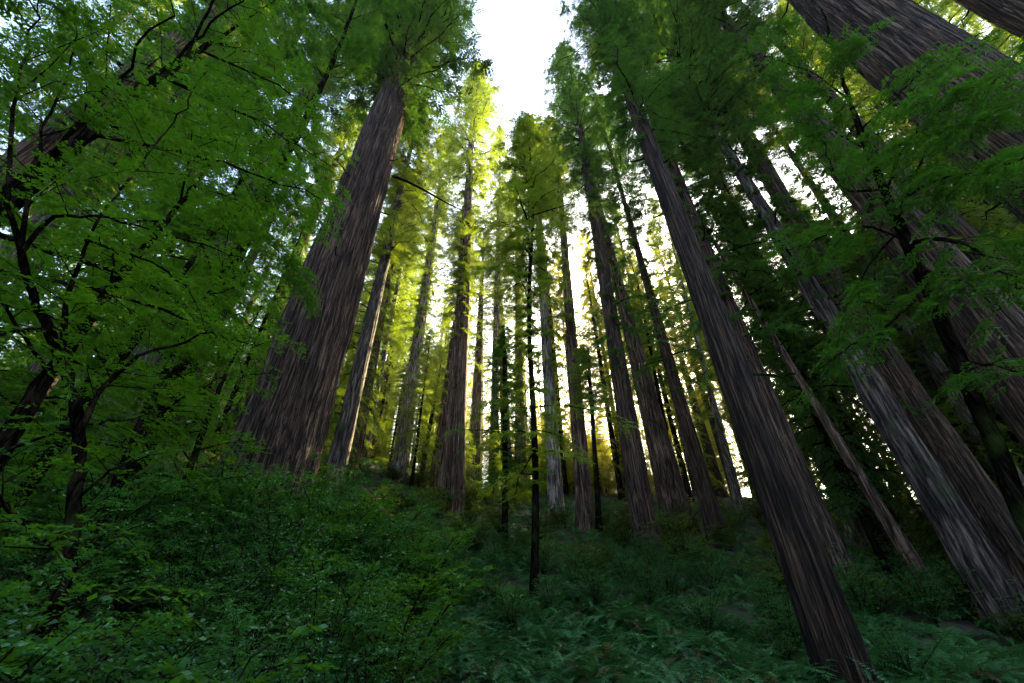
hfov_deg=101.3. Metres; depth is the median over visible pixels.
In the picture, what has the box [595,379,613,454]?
redwood tree
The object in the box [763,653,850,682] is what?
sword fern
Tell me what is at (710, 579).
huckleberry bush
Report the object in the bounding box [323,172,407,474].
tree
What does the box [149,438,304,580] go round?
huckleberry bush
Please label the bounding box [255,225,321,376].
young conifer
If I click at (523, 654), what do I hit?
sword fern
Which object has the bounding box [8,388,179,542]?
huckleberry bush
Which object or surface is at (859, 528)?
redwood tree
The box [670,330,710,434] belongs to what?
redwood tree
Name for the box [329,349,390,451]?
young conifer
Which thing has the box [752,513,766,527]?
huckleberry bush
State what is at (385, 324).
redwood tree
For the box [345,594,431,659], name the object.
huckleberry bush
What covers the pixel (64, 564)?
huckleberry bush
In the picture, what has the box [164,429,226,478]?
huckleberry bush
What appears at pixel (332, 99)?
redwood tree
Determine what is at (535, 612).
sword fern
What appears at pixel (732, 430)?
redwood tree
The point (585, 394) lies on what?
young conifer
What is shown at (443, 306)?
redwood tree
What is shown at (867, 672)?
sword fern
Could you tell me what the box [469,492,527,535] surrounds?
huckleberry bush
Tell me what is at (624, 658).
sword fern
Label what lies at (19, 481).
huckleberry bush
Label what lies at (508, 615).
huckleberry bush
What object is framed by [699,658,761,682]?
sword fern
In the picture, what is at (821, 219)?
redwood tree
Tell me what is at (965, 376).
hemlock tree
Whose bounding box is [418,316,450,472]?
young conifer
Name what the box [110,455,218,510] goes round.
huckleberry bush
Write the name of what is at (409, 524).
huckleberry bush
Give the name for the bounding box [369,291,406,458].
young conifer
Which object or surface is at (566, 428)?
young conifer
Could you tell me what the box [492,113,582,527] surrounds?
redwood tree
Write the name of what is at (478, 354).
redwood tree
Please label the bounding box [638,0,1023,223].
redwood tree
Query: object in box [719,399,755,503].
young conifer
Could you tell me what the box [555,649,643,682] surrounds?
sword fern
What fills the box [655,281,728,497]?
redwood tree
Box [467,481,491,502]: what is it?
huckleberry bush
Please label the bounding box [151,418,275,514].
huckleberry bush
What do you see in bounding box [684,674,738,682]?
sword fern
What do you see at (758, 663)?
sword fern
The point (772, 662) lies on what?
sword fern
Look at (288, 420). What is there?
redwood tree
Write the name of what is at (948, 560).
huckleberry bush
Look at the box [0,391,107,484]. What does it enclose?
huckleberry bush
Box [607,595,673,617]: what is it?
sword fern
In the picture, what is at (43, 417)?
huckleberry bush
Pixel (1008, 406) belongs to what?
redwood tree
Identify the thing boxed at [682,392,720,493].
young conifer
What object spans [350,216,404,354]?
redwood tree
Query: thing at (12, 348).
redwood tree
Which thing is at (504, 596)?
sword fern
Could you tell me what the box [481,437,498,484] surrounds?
young conifer
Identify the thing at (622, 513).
huckleberry bush
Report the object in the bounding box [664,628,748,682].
sword fern
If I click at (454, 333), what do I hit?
redwood tree
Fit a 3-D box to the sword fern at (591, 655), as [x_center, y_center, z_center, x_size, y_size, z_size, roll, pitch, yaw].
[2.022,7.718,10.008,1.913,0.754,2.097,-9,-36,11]
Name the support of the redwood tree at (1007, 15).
on the ground
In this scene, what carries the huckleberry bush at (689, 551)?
on the ground
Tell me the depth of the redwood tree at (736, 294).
39.28 m
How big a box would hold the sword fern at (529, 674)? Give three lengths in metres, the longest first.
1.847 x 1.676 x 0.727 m
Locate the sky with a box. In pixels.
[0,0,1017,495]
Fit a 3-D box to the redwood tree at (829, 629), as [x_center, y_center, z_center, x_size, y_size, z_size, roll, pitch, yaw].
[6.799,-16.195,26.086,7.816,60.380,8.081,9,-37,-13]
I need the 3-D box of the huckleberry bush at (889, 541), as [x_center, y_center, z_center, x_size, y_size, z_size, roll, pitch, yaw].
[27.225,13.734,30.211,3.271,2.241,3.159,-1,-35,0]
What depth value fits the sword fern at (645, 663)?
9.53 m
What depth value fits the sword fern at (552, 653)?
9.80 m
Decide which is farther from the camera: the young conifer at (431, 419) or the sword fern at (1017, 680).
the young conifer at (431, 419)
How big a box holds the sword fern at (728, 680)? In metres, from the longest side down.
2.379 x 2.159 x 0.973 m
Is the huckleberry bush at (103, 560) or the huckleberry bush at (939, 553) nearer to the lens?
the huckleberry bush at (103, 560)
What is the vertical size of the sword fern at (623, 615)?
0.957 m
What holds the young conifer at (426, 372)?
on the ground
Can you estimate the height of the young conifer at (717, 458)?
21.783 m
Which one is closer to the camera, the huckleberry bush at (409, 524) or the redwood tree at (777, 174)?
the huckleberry bush at (409, 524)
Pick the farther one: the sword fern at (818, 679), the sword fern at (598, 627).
the sword fern at (598, 627)
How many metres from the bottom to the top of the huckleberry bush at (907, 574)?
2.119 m
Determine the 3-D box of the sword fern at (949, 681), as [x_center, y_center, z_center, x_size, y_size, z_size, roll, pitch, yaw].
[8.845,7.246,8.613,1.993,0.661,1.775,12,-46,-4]
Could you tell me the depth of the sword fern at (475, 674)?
8.98 m
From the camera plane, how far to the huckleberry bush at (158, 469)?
10.15 m
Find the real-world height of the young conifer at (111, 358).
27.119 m
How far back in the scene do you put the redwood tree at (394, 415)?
109.28 m
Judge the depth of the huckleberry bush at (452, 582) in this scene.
14.57 m
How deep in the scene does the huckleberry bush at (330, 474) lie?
27.13 m
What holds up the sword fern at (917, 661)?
on the ground
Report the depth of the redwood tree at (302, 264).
107.61 m
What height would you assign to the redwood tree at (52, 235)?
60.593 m
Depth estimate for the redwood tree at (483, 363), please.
106.14 m
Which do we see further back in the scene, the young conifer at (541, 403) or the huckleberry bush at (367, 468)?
the young conifer at (541, 403)
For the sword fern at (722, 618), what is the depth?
12.83 m
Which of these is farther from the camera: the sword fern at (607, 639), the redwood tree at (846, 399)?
the redwood tree at (846, 399)
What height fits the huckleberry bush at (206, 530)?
3.343 m
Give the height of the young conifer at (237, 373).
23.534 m
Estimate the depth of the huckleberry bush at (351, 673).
5.50 m
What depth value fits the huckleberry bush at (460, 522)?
22.42 m
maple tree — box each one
[0,0,263,682]
[0,0,359,402]
[0,83,325,535]
[0,95,265,472]
[0,151,273,485]
[19,218,285,653]
[121,294,291,619]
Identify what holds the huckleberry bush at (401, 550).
on the ground
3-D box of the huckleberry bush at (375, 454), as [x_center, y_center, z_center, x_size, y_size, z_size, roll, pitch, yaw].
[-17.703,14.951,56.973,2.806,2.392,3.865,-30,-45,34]
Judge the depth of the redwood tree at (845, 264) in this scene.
51.70 m
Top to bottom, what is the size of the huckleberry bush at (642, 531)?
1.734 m
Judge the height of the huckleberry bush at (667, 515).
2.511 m
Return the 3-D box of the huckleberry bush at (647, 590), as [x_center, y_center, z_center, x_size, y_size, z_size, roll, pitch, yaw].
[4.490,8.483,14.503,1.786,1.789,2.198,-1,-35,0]
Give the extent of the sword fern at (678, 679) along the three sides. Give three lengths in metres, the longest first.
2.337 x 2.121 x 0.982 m
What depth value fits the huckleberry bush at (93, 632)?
2.81 m
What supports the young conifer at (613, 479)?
on the ground
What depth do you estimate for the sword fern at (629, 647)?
10.92 m
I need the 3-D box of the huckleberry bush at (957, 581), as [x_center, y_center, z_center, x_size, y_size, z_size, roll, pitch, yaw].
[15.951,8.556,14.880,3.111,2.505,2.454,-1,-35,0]
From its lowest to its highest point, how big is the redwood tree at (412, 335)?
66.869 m
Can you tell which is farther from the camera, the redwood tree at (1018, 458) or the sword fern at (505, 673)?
the redwood tree at (1018, 458)
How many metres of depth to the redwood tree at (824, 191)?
32.81 m
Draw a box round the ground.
[0,446,1023,682]
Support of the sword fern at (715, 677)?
on the ground
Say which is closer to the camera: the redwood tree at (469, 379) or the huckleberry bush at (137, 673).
the huckleberry bush at (137, 673)
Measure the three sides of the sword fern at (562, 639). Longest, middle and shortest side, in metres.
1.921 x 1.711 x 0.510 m
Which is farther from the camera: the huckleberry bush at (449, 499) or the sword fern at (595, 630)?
the huckleberry bush at (449, 499)
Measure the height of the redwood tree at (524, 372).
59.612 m
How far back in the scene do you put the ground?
15.79 m
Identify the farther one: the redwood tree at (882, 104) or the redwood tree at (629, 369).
the redwood tree at (629, 369)
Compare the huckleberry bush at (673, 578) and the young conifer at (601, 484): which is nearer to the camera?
the huckleberry bush at (673, 578)
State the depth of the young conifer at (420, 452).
73.13 m
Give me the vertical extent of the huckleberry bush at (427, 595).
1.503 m
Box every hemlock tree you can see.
[96,0,413,540]
[732,9,1023,540]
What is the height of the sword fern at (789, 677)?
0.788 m
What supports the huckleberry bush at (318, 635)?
on the ground
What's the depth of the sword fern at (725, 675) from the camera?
8.76 m
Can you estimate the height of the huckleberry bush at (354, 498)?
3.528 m
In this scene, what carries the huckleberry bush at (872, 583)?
on the ground
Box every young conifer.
[0,308,14,361]
[0,363,26,385]
[1,295,76,397]
[1,352,82,437]
[4,328,66,441]
[37,299,123,416]
[41,253,167,420]
[44,250,183,421]
[58,243,187,394]
[111,267,246,446]
[174,365,217,443]
[175,312,247,450]
[191,296,267,437]
[205,187,322,452]
[209,385,234,429]
[213,292,288,423]
[214,295,289,427]
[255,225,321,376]
[255,310,283,351]
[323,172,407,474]
[325,366,344,442]
[328,260,371,439]
[328,264,377,445]
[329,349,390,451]
[362,363,418,474]
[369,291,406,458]
[373,317,402,459]
[381,319,400,447]
[391,342,433,468]
[392,330,447,487]
[412,351,435,469]
[414,345,446,476]
[414,377,433,468]
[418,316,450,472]
[423,423,500,501]
[424,342,449,454]
[442,324,555,544]
[461,107,643,597]
[471,430,520,501]
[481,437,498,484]
[499,356,536,479]
[525,250,586,495]
[526,412,572,491]
[526,426,544,478]
[530,427,568,491]
[536,350,544,465]
[539,458,573,493]
[552,344,635,536]
[563,408,592,493]
[565,400,617,494]
[568,367,619,494]
[578,259,625,500]
[586,428,611,489]
[591,436,614,493]
[601,453,655,494]
[612,392,654,493]
[621,272,677,430]
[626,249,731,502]
[642,443,653,485]
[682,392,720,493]
[694,128,926,538]
[695,397,747,494]
[698,395,747,495]
[701,182,944,577]
[701,393,750,490]
[718,397,756,498]
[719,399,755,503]
[722,206,899,567]
[771,381,831,504]
[786,413,840,526]
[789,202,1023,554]
[829,354,1021,559]
[833,405,936,540]
[853,398,924,523]
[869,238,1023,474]
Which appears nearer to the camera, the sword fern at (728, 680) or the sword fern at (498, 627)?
the sword fern at (728, 680)
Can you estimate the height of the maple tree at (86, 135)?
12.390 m
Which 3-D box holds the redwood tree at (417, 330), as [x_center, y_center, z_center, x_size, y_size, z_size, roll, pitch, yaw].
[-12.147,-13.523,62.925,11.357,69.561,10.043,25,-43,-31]
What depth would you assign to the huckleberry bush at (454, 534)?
21.20 m
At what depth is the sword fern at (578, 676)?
8.74 m
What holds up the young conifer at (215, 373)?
on the ground
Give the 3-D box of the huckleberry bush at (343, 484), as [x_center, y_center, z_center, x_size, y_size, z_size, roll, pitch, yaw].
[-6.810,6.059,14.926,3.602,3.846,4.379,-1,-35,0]
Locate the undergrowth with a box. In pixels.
[118,451,1023,682]
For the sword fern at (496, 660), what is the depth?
9.47 m
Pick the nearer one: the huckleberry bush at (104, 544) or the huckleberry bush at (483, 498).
the huckleberry bush at (104, 544)
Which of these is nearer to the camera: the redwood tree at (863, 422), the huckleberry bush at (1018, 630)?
the huckleberry bush at (1018, 630)
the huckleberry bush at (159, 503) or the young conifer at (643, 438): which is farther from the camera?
the young conifer at (643, 438)
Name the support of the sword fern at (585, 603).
on the ground
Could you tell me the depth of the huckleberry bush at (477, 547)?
22.52 m
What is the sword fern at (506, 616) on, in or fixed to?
on the ground
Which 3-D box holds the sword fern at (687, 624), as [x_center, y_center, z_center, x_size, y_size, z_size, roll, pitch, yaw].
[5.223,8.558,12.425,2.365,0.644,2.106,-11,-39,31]
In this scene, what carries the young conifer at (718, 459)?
on the ground
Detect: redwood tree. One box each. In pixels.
[0,0,187,146]
[0,0,271,255]
[0,0,271,287]
[0,0,338,192]
[0,22,199,242]
[0,29,300,422]
[0,178,138,272]
[0,250,85,369]
[0,304,55,369]
[1,237,124,403]
[2,44,234,309]
[88,0,368,451]
[159,113,327,449]
[184,199,301,450]
[203,0,495,548]
[220,97,366,440]
[258,235,311,325]
[322,101,449,493]
[330,274,371,426]
[347,172,430,478]
[350,213,410,437]
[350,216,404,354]
[358,176,435,458]
[369,206,426,453]
[380,263,419,449]
[384,132,462,482]
[385,313,411,459]
[391,237,438,461]
[398,179,450,467]
[422,60,512,515]
[426,208,490,490]
[426,209,484,511]
[426,284,448,470]
[430,291,453,470]
[447,323,474,427]
[465,227,506,488]
[465,377,485,461]
[465,415,487,479]
[466,297,474,441]
[466,340,491,477]
[477,125,516,492]
[481,386,514,490]
[484,186,521,490]
[487,175,538,489]
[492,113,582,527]
[509,290,535,456]
[526,114,607,534]
[536,39,664,553]
[537,250,599,415]
[542,0,881,682]
[552,78,700,536]
[573,229,627,497]
[575,93,734,551]
[579,281,625,435]
[580,0,877,609]
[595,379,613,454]
[599,312,634,391]
[606,195,682,480]
[611,279,637,405]
[611,358,640,419]
[614,241,666,396]
[614,293,655,492]
[618,0,1023,636]
[624,79,951,608]
[626,252,696,495]
[635,403,653,481]
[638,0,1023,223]
[642,0,1023,447]
[642,197,746,511]
[646,229,731,499]
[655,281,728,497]
[660,0,1023,589]
[660,378,716,467]
[668,252,719,390]
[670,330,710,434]
[673,287,729,422]
[681,132,872,561]
[686,145,861,544]
[686,359,753,496]
[699,382,746,490]
[717,250,850,530]
[718,65,1023,488]
[722,17,1017,408]
[727,0,1023,310]
[727,95,854,292]
[732,192,914,540]
[733,251,888,486]
[766,188,964,441]
[773,0,1023,257]
[779,265,910,521]
[783,3,1023,264]
[783,264,895,468]
[804,203,963,441]
[820,224,999,490]
[826,382,888,453]
[843,206,1017,448]
[891,142,1023,274]
[898,0,1023,186]
[933,0,1023,61]
[948,368,1023,471]
[953,0,1023,46]
[982,231,998,416]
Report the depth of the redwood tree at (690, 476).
67.20 m
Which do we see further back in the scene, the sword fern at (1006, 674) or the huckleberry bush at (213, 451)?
the huckleberry bush at (213, 451)
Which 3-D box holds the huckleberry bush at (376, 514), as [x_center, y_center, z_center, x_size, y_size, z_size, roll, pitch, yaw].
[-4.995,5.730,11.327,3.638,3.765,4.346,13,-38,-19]
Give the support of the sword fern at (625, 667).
on the ground
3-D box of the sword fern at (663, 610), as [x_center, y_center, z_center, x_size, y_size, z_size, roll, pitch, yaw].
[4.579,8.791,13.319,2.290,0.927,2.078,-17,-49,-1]
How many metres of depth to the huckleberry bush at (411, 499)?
26.12 m
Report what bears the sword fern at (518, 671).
on the ground
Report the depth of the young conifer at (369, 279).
56.99 m
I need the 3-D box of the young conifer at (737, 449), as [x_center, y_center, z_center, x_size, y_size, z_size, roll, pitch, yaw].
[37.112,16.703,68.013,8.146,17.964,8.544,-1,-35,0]
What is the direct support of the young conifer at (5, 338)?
on the ground
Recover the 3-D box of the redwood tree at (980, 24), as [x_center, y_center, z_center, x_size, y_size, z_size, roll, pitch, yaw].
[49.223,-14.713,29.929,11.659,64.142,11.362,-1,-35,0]
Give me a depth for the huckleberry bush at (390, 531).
14.62 m
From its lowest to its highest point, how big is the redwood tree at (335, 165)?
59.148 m
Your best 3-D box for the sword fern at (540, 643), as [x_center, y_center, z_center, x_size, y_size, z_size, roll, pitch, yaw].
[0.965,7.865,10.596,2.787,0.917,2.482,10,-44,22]
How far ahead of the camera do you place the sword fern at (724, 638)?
11.28 m
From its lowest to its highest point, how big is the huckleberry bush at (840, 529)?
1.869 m
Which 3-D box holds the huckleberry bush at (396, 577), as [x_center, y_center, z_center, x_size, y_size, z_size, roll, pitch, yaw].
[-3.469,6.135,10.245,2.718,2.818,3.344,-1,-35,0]
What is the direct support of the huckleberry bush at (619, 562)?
on the ground
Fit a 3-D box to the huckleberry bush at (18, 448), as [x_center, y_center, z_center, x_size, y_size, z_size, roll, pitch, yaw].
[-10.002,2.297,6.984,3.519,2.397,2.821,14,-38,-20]
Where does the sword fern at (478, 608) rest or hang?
on the ground
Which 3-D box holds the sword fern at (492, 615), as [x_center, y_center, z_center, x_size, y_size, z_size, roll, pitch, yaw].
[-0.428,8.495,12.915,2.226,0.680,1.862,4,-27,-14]
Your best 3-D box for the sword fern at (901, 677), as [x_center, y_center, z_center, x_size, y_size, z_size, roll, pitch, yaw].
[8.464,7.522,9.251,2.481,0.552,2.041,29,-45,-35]
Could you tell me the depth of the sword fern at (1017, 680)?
9.35 m
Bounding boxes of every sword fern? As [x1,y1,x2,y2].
[409,661,477,682]
[413,676,454,682]
[427,621,477,646]
[429,604,483,629]
[429,644,490,678]
[434,626,474,651]
[436,654,503,682]
[441,606,472,615]
[443,616,506,632]
[447,628,505,641]
[449,583,501,609]
[449,607,501,631]
[457,644,542,682]
[459,592,498,618]
[462,650,513,676]
[466,630,515,657]
[467,584,509,612]
[471,608,529,626]
[473,588,529,604]
[476,617,516,643]
[476,624,547,647]
[483,597,537,627]
[484,663,539,682]
[485,647,547,674]
[496,581,531,594]
[496,671,510,682]
[500,588,549,608]
[502,657,560,682]
[504,624,578,660]
[509,653,587,682]
[510,636,589,682]
[513,613,578,657]
[513,618,569,643]
[514,593,587,624]
[518,612,592,645]
[519,593,570,615]
[523,665,601,682]
[526,591,595,624]
[528,626,605,677]
[530,637,604,663]
[536,633,586,649]
[551,664,623,682]
[553,616,602,647]
[554,589,602,614]
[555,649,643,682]
[556,619,633,655]
[556,646,632,670]
[559,580,619,622]
[560,611,588,628]
[568,612,598,625]
[569,633,646,654]
[573,625,652,679]
[578,584,617,604]
[578,606,642,633]
[579,621,616,638]
[581,598,633,612]
[581,651,657,667]
[584,604,643,618]
[586,659,678,682]
[587,649,678,682]
[588,622,635,639]
[597,631,657,658]
[599,602,664,621]
[600,605,670,637]
[600,660,652,681]
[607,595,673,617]
[609,630,687,655]
[611,648,714,682]
[617,625,662,646]
[622,606,684,633]
[627,641,679,664]
[629,657,665,670]
[634,593,682,620]
[634,662,677,682]
[635,616,710,654]
[658,628,741,668]
[660,607,703,623]
[660,630,715,664]
[663,608,741,635]
[664,618,716,637]
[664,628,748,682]
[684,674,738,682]
[685,669,752,682]
[688,632,742,645]
[688,634,785,672]
[689,638,735,651]
[698,645,778,679]
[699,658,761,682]
[702,661,761,682]
[704,610,734,632]
[705,676,759,682]
[708,626,756,649]
[712,671,750,682]
[718,617,768,634]
[732,664,790,682]
[733,648,801,670]
[745,639,831,682]
[755,631,795,646]
[758,646,801,656]
[761,642,813,682]
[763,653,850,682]
[768,663,843,682]
[779,649,809,667]
[785,674,837,682]
[786,646,910,678]
[797,646,894,682]
[849,657,891,682]
[862,638,923,661]
[869,638,953,679]
[873,657,902,674]
[874,668,935,682]
[880,669,940,681]
[885,675,969,682]
[907,670,994,682]
[912,664,951,677]
[923,648,1007,682]
[967,657,1023,682]
[975,658,1023,682]
[978,672,1023,682]
[993,666,1023,677]
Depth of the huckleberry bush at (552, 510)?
32.99 m
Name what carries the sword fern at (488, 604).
on the ground
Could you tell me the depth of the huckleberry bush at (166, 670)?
1.77 m
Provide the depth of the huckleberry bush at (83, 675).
2.48 m
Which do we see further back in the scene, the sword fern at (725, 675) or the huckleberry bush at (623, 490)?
the huckleberry bush at (623, 490)
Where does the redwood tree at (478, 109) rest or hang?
on the ground
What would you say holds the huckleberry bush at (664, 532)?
on the ground
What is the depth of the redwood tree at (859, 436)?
46.91 m
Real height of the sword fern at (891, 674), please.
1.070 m
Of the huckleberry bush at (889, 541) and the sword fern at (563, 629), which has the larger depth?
the huckleberry bush at (889, 541)
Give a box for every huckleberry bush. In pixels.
[0,357,70,454]
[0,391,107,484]
[0,409,67,490]
[0,423,122,531]
[0,432,122,537]
[0,432,129,553]
[0,439,194,668]
[0,474,69,520]
[0,510,120,631]
[0,551,96,682]
[0,576,198,681]
[0,581,211,682]
[0,588,68,681]
[0,591,170,682]
[0,603,114,680]
[0,608,227,682]
[0,612,259,682]
[0,615,119,682]
[0,616,116,682]
[0,636,68,662]
[1,469,185,606]
[1,579,24,591]
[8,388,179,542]
[18,466,204,567]
[18,633,179,682]
[24,599,286,682]
[24,637,276,682]
[32,447,216,620]
[39,398,134,489]
[40,426,159,518]
[46,602,340,682]
[50,646,187,682]
[54,637,281,682]
[55,429,241,576]
[71,532,301,681]
[79,486,234,634]
[99,462,191,521]
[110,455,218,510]
[114,561,368,682]
[118,504,266,648]
[118,643,255,682]
[127,655,247,682]
[130,461,312,611]
[146,440,278,563]
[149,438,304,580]
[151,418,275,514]
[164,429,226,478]
[166,580,369,682]
[170,445,342,548]
[189,496,360,651]
[190,669,230,682]
[198,523,364,649]
[202,431,222,454]
[204,472,337,585]
[210,468,359,594]
[215,544,420,682]
[241,465,353,567]
[251,513,388,612]
[255,583,419,682]
[263,450,375,548]
[264,568,421,677]
[272,474,399,620]
[287,480,426,583]
[290,554,498,682]
[292,553,380,638]
[299,472,404,550]
[303,627,488,682]
[308,488,441,618]
[318,462,340,489]
[319,465,342,485]
[320,448,360,476]
[322,446,361,471]
[329,525,427,641]
[337,459,375,498]
[341,505,433,573]
[343,486,402,521]
[345,527,440,596]
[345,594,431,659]
[355,592,481,681]
[360,459,378,474]
[370,445,389,459]
[372,484,408,503]
[377,514,476,639]
[379,464,406,479]
[380,480,435,516]
[380,510,439,552]
[386,458,408,480]
[396,513,474,593]
[398,462,439,487]
[398,579,450,614]
[406,498,442,533]
[416,466,437,485]
[418,523,474,581]
[420,543,492,606]
[433,509,497,557]
[433,519,475,559]
[435,534,469,565]
[437,487,460,511]
[452,477,485,512]
[455,506,483,527]
[457,555,503,589]
[459,516,499,551]
[465,484,486,501]
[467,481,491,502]
[468,565,510,609]
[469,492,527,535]
[477,577,538,631]
[479,534,521,574]
[483,518,531,556]
[510,503,568,541]
[510,525,563,575]
[528,533,552,553]
[531,571,575,616]
[540,504,571,526]
[547,497,574,528]
[553,530,619,579]
[555,550,593,592]
[557,543,589,571]
[564,550,617,613]
[587,497,615,532]
[590,538,622,569]
[597,513,647,547]
[597,541,653,586]
[601,497,630,529]
[611,559,668,615]
[618,487,626,495]
[624,526,649,553]
[629,543,703,601]
[634,507,718,566]
[655,503,678,531]
[657,510,689,547]
[660,500,700,533]
[661,580,741,638]
[662,534,712,563]
[673,540,745,596]
[694,487,741,514]
[708,522,745,550]
[723,510,745,527]
[724,508,751,527]
[729,531,789,596]
[731,606,802,661]
[732,496,762,518]
[736,576,790,625]
[739,575,804,648]
[748,524,776,557]
[748,544,779,576]
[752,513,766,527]
[760,535,774,556]
[827,542,883,584]
[829,558,896,618]
[834,552,881,613]
[835,521,843,533]
[837,516,860,541]
[837,556,920,616]
[858,615,952,681]
[860,546,953,603]
[874,562,956,627]
[881,523,910,542]
[894,546,980,619]
[916,567,988,622]
[924,524,951,562]
[926,544,952,570]
[971,604,1023,641]
[995,579,1023,603]
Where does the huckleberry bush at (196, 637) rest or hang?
on the ground
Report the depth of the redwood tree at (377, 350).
48.12 m
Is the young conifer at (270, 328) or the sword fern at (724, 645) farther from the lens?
the young conifer at (270, 328)
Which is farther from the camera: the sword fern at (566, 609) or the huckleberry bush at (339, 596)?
the sword fern at (566, 609)
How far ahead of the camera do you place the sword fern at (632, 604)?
12.87 m
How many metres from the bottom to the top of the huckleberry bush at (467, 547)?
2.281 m
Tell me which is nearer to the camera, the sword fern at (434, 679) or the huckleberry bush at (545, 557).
the sword fern at (434, 679)
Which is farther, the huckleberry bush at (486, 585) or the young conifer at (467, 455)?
the young conifer at (467, 455)
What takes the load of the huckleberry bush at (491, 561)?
on the ground
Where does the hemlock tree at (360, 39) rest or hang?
on the ground
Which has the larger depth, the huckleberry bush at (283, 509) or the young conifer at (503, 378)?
the young conifer at (503, 378)
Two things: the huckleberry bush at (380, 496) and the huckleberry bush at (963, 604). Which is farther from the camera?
the huckleberry bush at (380, 496)
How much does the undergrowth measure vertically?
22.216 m
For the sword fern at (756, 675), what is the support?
on the ground
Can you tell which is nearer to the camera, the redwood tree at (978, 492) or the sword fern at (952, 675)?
the sword fern at (952, 675)
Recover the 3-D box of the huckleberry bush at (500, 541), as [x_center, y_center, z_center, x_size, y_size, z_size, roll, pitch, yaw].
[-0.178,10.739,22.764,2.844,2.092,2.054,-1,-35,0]
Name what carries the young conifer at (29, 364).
on the ground
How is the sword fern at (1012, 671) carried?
on the ground
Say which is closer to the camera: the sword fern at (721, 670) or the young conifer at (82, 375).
the sword fern at (721, 670)
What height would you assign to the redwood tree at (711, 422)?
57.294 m
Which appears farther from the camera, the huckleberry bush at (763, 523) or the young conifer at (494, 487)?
the young conifer at (494, 487)
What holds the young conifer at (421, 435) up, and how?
on the ground
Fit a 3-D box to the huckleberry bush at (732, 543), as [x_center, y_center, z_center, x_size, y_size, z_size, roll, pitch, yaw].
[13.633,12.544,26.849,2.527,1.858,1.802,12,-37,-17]
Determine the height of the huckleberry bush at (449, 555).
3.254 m
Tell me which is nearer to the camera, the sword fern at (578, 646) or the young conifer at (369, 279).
the sword fern at (578, 646)
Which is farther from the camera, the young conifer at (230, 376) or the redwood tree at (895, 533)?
the young conifer at (230, 376)
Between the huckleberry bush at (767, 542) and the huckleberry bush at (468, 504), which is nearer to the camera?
the huckleberry bush at (767, 542)
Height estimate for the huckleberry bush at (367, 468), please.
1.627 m
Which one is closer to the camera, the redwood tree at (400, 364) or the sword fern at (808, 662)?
the sword fern at (808, 662)
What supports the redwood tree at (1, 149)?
on the ground
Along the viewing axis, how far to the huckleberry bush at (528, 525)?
26.11 m
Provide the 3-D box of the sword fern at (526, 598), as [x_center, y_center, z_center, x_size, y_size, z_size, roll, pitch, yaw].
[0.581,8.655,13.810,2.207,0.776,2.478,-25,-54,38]
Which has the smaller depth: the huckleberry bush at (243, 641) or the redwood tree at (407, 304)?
the huckleberry bush at (243, 641)
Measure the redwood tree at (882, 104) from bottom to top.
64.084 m
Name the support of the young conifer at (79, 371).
on the ground
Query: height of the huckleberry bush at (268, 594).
2.924 m
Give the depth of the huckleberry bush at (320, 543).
12.13 m
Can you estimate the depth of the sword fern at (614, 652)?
9.53 m
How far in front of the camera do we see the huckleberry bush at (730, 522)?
34.76 m
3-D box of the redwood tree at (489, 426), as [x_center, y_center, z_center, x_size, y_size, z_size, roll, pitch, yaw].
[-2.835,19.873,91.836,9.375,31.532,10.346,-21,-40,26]
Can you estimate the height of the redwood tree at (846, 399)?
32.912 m
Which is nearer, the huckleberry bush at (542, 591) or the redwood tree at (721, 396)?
the huckleberry bush at (542, 591)
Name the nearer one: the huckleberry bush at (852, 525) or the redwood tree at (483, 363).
the huckleberry bush at (852, 525)
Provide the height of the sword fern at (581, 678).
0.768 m
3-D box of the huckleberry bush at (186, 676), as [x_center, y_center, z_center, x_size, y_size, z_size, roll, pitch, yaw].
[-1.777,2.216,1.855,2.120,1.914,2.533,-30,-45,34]
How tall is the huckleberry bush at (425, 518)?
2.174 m
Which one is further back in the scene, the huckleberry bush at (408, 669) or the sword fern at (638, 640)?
the sword fern at (638, 640)
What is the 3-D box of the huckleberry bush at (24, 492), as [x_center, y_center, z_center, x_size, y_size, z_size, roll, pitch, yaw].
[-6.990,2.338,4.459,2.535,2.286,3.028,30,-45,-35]
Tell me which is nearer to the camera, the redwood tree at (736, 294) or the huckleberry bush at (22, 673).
the huckleberry bush at (22, 673)
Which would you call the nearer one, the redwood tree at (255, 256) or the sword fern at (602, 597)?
the sword fern at (602, 597)
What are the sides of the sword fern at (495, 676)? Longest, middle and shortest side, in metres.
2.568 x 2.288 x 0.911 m
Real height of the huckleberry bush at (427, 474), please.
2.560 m
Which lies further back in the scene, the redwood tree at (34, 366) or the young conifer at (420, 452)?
the young conifer at (420, 452)
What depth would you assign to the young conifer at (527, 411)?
77.39 m
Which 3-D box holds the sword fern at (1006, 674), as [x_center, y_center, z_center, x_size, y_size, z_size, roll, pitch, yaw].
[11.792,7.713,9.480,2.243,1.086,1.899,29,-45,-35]
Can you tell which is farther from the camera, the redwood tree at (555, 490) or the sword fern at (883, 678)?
the redwood tree at (555, 490)
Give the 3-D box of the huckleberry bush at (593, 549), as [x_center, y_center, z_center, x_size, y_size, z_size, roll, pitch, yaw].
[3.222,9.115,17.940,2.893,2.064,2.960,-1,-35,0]
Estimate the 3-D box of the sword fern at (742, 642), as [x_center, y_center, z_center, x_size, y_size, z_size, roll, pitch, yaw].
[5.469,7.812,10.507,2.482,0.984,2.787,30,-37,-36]
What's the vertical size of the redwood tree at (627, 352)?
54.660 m
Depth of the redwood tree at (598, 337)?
82.50 m
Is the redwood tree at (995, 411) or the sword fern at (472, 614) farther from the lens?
the redwood tree at (995, 411)
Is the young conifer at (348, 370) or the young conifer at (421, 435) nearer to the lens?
the young conifer at (348, 370)
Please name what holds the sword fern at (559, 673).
on the ground

